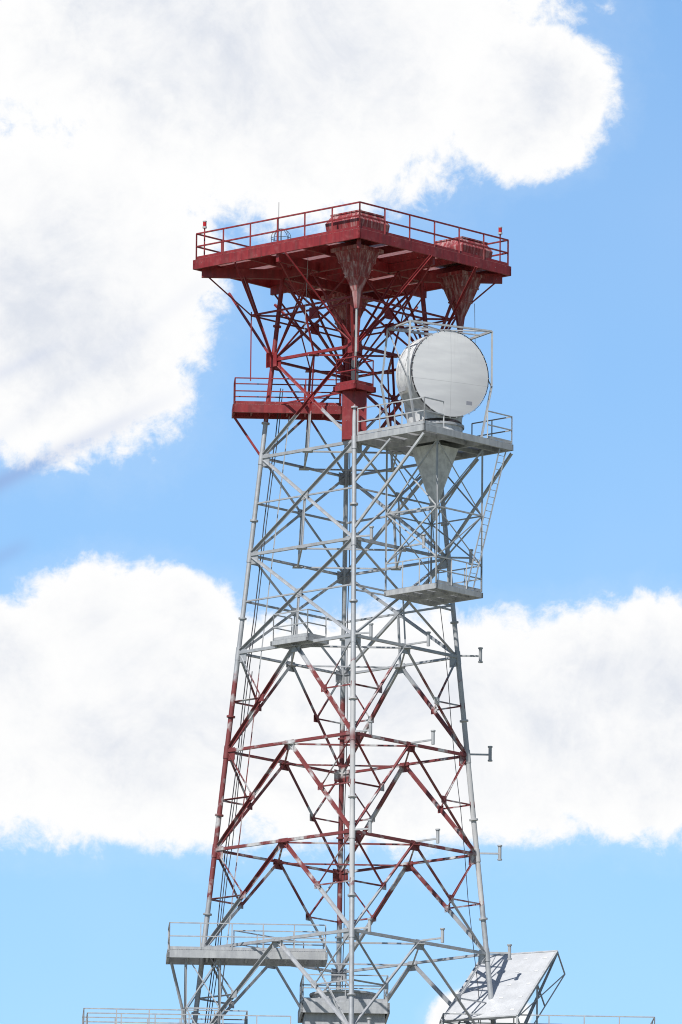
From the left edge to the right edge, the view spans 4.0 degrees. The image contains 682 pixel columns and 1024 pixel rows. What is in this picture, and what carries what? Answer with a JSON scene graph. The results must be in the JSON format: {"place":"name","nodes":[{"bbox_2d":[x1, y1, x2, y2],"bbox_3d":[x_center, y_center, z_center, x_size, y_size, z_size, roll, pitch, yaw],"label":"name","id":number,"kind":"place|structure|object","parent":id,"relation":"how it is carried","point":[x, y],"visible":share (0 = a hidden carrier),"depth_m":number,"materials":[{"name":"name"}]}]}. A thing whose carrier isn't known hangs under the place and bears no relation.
{"place":"outdoors","nodes":[
{"label":"outdoors","id":0,"kind":"place"},
{"bbox_2d":[0,0,681,1023],"label":"sky","id":1,"kind":"structure","parent":0,"point":[128,475],"materials":[{"name":"blue"}]},
{"bbox_3d":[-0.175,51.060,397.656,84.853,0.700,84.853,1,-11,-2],"label":"foundation slab","id":2,"kind":"object","parent":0,"visible":0},
{"bbox_2d":[191,270,511,1023],"bbox_3d":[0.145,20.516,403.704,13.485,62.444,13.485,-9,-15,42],"label":"lattice tower","id":3,"kind":"structure","parent":2,"relation":"on","point":[353,637],"depth_m":405.69,"materials":[{"name":"metal"}]},
{"bbox_2d":[193,201,510,454],"bbox_3d":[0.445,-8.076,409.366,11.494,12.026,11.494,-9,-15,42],"label":"top platform and horns","id":4,"kind":"structure","parent":3,"relation":"on","point":[361,258],"depth_m":408.02},
{"bbox_2d":[82,261,654,1023],"bbox_3d":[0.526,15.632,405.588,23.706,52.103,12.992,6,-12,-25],"label":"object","id":5,"kind":"object","parent":3,"relation":"attached to","point":[516,979],"visible":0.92,"depth_m":403.53,"materials":[{"name":"paint"}]},
{"bbox_2d":[355,320,512,610],"bbox_3d":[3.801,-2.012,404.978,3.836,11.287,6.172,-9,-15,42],"label":"antenna platform","id":6,"kind":"structure","parent":3,"relation":"attached to","point":[442,380],"depth_m":404.56,"materials":[{"name":"paint"}]}
]}

